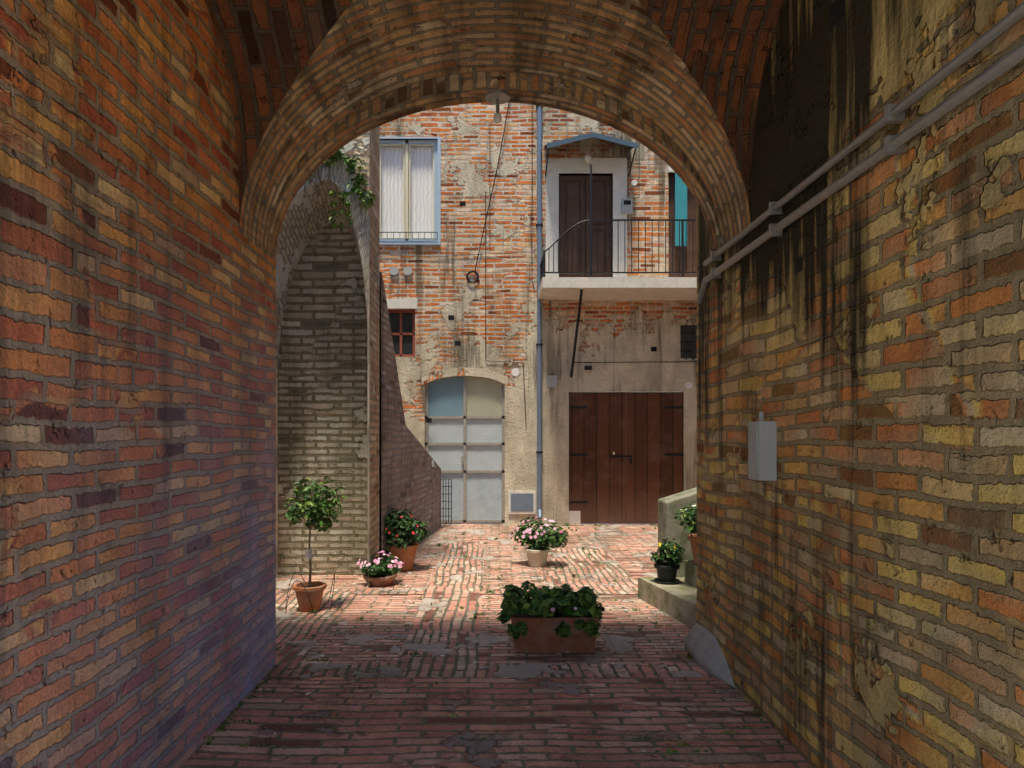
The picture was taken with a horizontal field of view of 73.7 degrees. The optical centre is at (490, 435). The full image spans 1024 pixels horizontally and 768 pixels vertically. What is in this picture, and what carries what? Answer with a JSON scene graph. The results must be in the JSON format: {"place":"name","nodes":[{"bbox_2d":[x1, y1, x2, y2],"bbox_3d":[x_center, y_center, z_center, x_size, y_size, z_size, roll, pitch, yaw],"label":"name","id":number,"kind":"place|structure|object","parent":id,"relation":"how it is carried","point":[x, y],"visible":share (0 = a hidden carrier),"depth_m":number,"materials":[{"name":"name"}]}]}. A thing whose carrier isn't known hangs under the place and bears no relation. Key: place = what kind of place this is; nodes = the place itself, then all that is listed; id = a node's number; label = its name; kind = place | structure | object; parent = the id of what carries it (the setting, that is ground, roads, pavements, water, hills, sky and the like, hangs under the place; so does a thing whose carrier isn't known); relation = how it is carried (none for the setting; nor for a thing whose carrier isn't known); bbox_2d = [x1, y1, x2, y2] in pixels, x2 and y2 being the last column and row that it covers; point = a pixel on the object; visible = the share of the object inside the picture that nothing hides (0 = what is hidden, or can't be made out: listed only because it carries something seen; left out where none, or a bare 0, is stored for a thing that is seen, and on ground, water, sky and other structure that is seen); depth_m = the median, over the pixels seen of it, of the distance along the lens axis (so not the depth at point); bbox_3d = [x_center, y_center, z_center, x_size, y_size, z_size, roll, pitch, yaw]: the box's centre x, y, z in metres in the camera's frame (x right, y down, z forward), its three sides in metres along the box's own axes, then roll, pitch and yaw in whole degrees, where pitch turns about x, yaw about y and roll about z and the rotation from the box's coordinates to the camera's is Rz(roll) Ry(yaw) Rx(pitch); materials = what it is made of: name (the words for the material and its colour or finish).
{"place":"outdoors","nodes":[
{"label":"outdoors","id":0,"kind":"place"},
{"bbox_2d":[0,0,275,767],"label":"tunnel wall","id":1,"kind":"structure","parent":0,"point":[137,449],"depth_m":2.63,"materials":[{"name":"brown brick"}]},
{"bbox_2d":[276,126,379,587],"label":"brick wall","id":2,"kind":"structure","parent":0,"point":[327,349],"depth_m":7.32,"materials":[{"name":"brick"}]},
{"bbox_2d":[311,147,376,228],"bbox_3d":[-1.605,-2.426,6.657,1.010,0.829,0.203,0,0,0],"label":"climbing plant","id":3,"kind":"object","parent":2,"relation":"attached to","point":[347,161],"visible":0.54,"depth_m":6.66,"materials":[{"name":"green plant"}]},
{"bbox_2d":[276,523,694,662],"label":"ground","id":4,"kind":"structure","parent":0,"point":[628,548],"depth_m":5.91,"materials":[{"name":"brick"}]},
{"bbox_2d":[276,594,356,662],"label":"paving panel","id":5,"kind":"structure","parent":4,"relation":"on","point":[301,629],"depth_m":5.42,"materials":[{"name":"brick"}]},
{"bbox_2d":[283,476,348,613],"bbox_3d":[-1.496,0.922,5.870,0.552,1.150,0.530,0,0,-18],"label":"potted tree","id":6,"kind":"object","parent":5,"relation":"on","point":[309,594],"visible":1,"depth_m":5.78,"materials":[{"name":"green plant"}]},
{"bbox_2d":[356,551,403,586],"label":"pink impatiens","id":7,"kind":"object","parent":4,"relation":"on","point":[381,571],"visible":0.99,"depth_m":6.77,"materials":[{"name":"plant"}]},
{"bbox_2d":[380,508,430,571],"bbox_3d":[-1.001,1.161,7.590,0.539,0.673,0.585,0,0,-41],"label":"potted plant","id":8,"kind":"object","parent":4,"relation":"on","point":[402,528],"visible":0.98,"depth_m":7.47,"materials":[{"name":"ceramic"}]},
{"bbox_2d":[380,272,440,563],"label":"side wall","id":9,"kind":"structure","parent":4,"relation":"on","point":[410,478],"depth_m":8.12,"materials":[{"name":"brick"}]},
{"bbox_2d":[396,542,484,662],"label":"brick paving","id":10,"kind":"structure","parent":4,"relation":"on","point":[458,642],"depth_m":5.66,"materials":[{"name":"brick"}]},
{"bbox_2d":[441,479,451,523],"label":"metal gate","id":11,"kind":"structure","parent":4,"relation":"on","point":[443,501],"depth_m":11.19,"materials":[{"name":"black metal"}]},
{"bbox_2d":[276,589,637,593],"bbox_3d":[-0.450,1.492,6.520,3.900,0.001,0.200,0,0,0],"label":"paving strip","id":12,"kind":"object","parent":4,"relation":"on","point":[441,591],"visible":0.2,"depth_m":6.52,"materials":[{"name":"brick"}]},
{"bbox_2d":[273,527,691,751],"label":"fallen petals and leaves","id":13,"kind":"object","parent":4,"relation":"on","point":[615,652],"visible":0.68,"depth_m":4.67,"materials":[{"name":"brown plant"}]},
{"bbox_2d":[265,663,713,676],"bbox_3d":[0.100,1.496,4.350,3.400,0.001,0.260,0,0,0],"label":"paving strip","id":14,"kind":"object","parent":4,"relation":"on","point":[467,670],"visible":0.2,"depth_m":4.34,"materials":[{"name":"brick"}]},
{"bbox_2d":[229,524,754,754],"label":"bricks","id":15,"kind":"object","parent":4,"relation":"on","point":[462,738],"depth_m":4.62,"materials":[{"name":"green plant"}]},
{"bbox_2d":[180,677,812,767],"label":"brick floor","id":16,"kind":"structure","parent":4,"relation":"on","point":[565,722],"depth_m":3.51,"materials":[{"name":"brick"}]},
{"bbox_2d":[186,523,810,767],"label":"weeds","id":17,"kind":"object","parent":4,"relation":"on","point":[221,728],"visible":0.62,"depth_m":3.71,"materials":[{"name":"green plant"}]},
{"bbox_2d":[380,102,696,523],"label":"facade","id":18,"kind":"structure","parent":4,"relation":"on","point":[631,333],"depth_m":11.50,"materials":[{"name":"brick"}]},
{"bbox_2d":[380,137,440,244],"bbox_3d":[-1.415,-4.110,11.526,1.150,1.820,0.188,0,0,0],"label":"window","id":19,"kind":"structure","parent":18,"relation":"attached to","point":[410,192],"depth_m":11.62,"materials":[{"name":"fabric"}]},
{"bbox_2d":[425,376,504,523],"bbox_3d":[-0.435,0.240,11.575,1.350,2.520,0.050,0,0,0],"label":"arched door","id":20,"kind":"structure","parent":18,"relation":"attached to","point":[465,439],"depth_m":11.60,"materials":[{"name":"paint"}]},
{"bbox_2d":[422,368,507,384],"bbox_3d":[-0.435,-0.991,11.496,1.450,0.298,0.001,0,0,0],"label":"door arch lintel","id":21,"kind":"structure","parent":18,"relation":"attached to","point":[451,372],"depth_m":11.50,"materials":[{"name":"stone"}]},
{"bbox_2d":[508,105,542,518],"bbox_3d":[0.588,-3.050,11.413,0.575,8.901,0.174,0,0,0],"label":"downpipe and plates","id":22,"kind":"object","parent":18,"relation":"attached to","point":[521,502],"visible":0.93,"depth_m":11.42,"materials":[{"name":"grey metal"}]},
{"bbox_2d":[380,103,696,422],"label":"facade fittings","id":23,"kind":"object","parent":18,"relation":"attached to","point":[551,380],"visible":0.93,"depth_m":11.48,"materials":[{"name":"black metal"}]},
{"bbox_2d":[386,299,696,359],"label":"windows","id":24,"kind":"structure","parent":18,"relation":"attached to","point":[402,323],"depth_m":11.62,"materials":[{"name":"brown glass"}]},
{"bbox_2d":[544,132,638,175],"bbox_3d":[1.630,-4.710,11.191,1.460,0.700,0.626,0,0,0],"label":"door canopy","id":25,"kind":"object","parent":18,"relation":"attached to","point":[618,141],"visible":1,"depth_m":10.88,"materials":[{"name":"metal"}]},
{"bbox_2d":[538,277,696,299],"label":"balcony slab","id":26,"kind":"structure","parent":18,"relation":"attached to","point":[625,288],"depth_m":10.56,"materials":[{"name":"beige concrete"}]},
{"bbox_2d":[540,164,696,377],"bbox_3d":[2.692,-2.574,11.017,3.755,3.212,0.983,0,0,0],"label":"balcony railing","id":27,"kind":"object","parent":18,"relation":"attached to","point":[543,272],"visible":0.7,"depth_m":10.53,"materials":[{"name":"black metal"}]},
{"bbox_2d":[546,158,696,276],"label":"balcony doors","id":28,"kind":"structure","parent":18,"relation":"attached to","point":[567,202],"depth_m":11.55,"materials":[{"name":"brown wood"}]},
{"bbox_2d":[569,391,682,523],"bbox_3d":[2.290,0.380,11.545,1.940,2.240,0.070,0,0,0],"label":"wooden double door","id":29,"kind":"structure","parent":18,"relation":"attached to","point":[625,457],"depth_m":11.54,"materials":[{"name":"brown wood"}]},
{"bbox_2d":[510,517,568,566],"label":"potted flowers","id":30,"kind":"object","parent":4,"relation":"on","point":[546,537],"visible":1,"depth_m":7.75,"materials":[{"name":"plant"}]},
{"bbox_2d":[497,580,605,652],"bbox_3d":[0.426,1.261,4.778,0.766,0.472,0.426,0,0,0],"label":"planter trough","id":31,"kind":"object","parent":4,"relation":"on","point":[546,619],"visible":1,"depth_m":4.69,"materials":[{"name":"ceramic"}]},
{"bbox_2d":[435,523,692,658],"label":"paving weeds","id":32,"kind":"object","parent":4,"relation":"on","point":[573,575],"visible":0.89,"depth_m":6.45,"materials":[{"name":"green plant"}]},
{"bbox_2d":[539,549,637,588],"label":"paving panel","id":33,"kind":"structure","parent":4,"relation":"on","point":[602,576],"depth_m":7.49,"materials":[{"name":"brick"}]},
{"bbox_2d":[638,560,696,627],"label":"stone steps","id":34,"kind":"structure","parent":4,"relation":"on","point":[678,601],"depth_m":5.82,"materials":[{"name":"beige stone"}]},
{"bbox_2d":[650,538,684,584],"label":"yellow potted flowers","id":35,"kind":"object","parent":34,"relation":"on","point":[667,571],"visible":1,"depth_m":6.01,"materials":[{"name":"green plant"}]},
{"bbox_2d":[658,487,696,576],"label":"stair parapet","id":36,"kind":"structure","parent":34,"relation":"on","point":[669,526],"depth_m":6.30,"materials":[{"name":"beige concrete"}]},
{"bbox_2d":[674,504,696,563],"bbox_3d":[1.901,0.834,5.919,0.639,0.567,0.615,0,0,0],"label":"potted plant","id":37,"kind":"object","parent":34,"relation":"on","point":[691,520],"visible":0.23,"depth_m":5.85,"materials":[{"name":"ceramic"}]},
{"bbox_2d":[684,623,734,686],"bbox_3d":[1.400,1.400,4.455,0.100,0.200,0.810,0,0,0],"label":"stone","id":38,"kind":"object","parent":4,"relation":"on","point":[702,647],"depth_m":4.38,"materials":[{"name":"grey stone"}]},
{"bbox_2d":[697,0,1023,767],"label":"tunnel wall","id":39,"kind":"structure","parent":4,"relation":"on","point":[861,582],"depth_m":2.56,"materials":[{"name":"brick"}]},
{"bbox_2d":[239,26,750,261],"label":"tunnel arch","id":40,"kind":"structure","parent":39,"relation":"attached to","point":[669,123],"depth_m":4.14,"materials":[{"name":"brown brick"}]},
{"bbox_2d":[485,89,509,123],"bbox_3d":[0.045,-2.075,4.340,0.160,0.190,0.160,0,0,0],"label":"arch lamp","id":41,"kind":"object","parent":40,"relation":"hanging from","point":[497,97],"visible":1,"depth_m":4.32,"materials":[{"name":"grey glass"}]},
{"bbox_2d":[205,0,785,221],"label":"tunnel vault webs","id":42,"kind":"object","parent":39,"relation":"attached to","point":[630,28],"visible":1,"depth_m":3.65,"materials":[{"name":"brick"}]},
{"bbox_2d":[748,412,776,480],"bbox_3d":[1.400,0.055,3.530,0.100,0.350,0.140,0,0,0],"label":"meter box","id":43,"kind":"object","parent":39,"relation":"attached to","point":[762,449],"visible":1,"depth_m":3.46,"materials":[{"name":"grey metal"}]},
{"bbox_2d":[738,0,844,272],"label":"wall putlog holes","id":44,"kind":"object","parent":39,"relation":"attached to","point":[837,10],"depth_m":2.87,"materials":[{"name":"black"}]},
{"bbox_2d":[697,1,1023,303],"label":"wall conduits","id":45,"kind":"object","parent":39,"relation":"attached to","point":[894,144],"depth_m":2.39,"materials":[{"name":"grey metal"}]}
]}

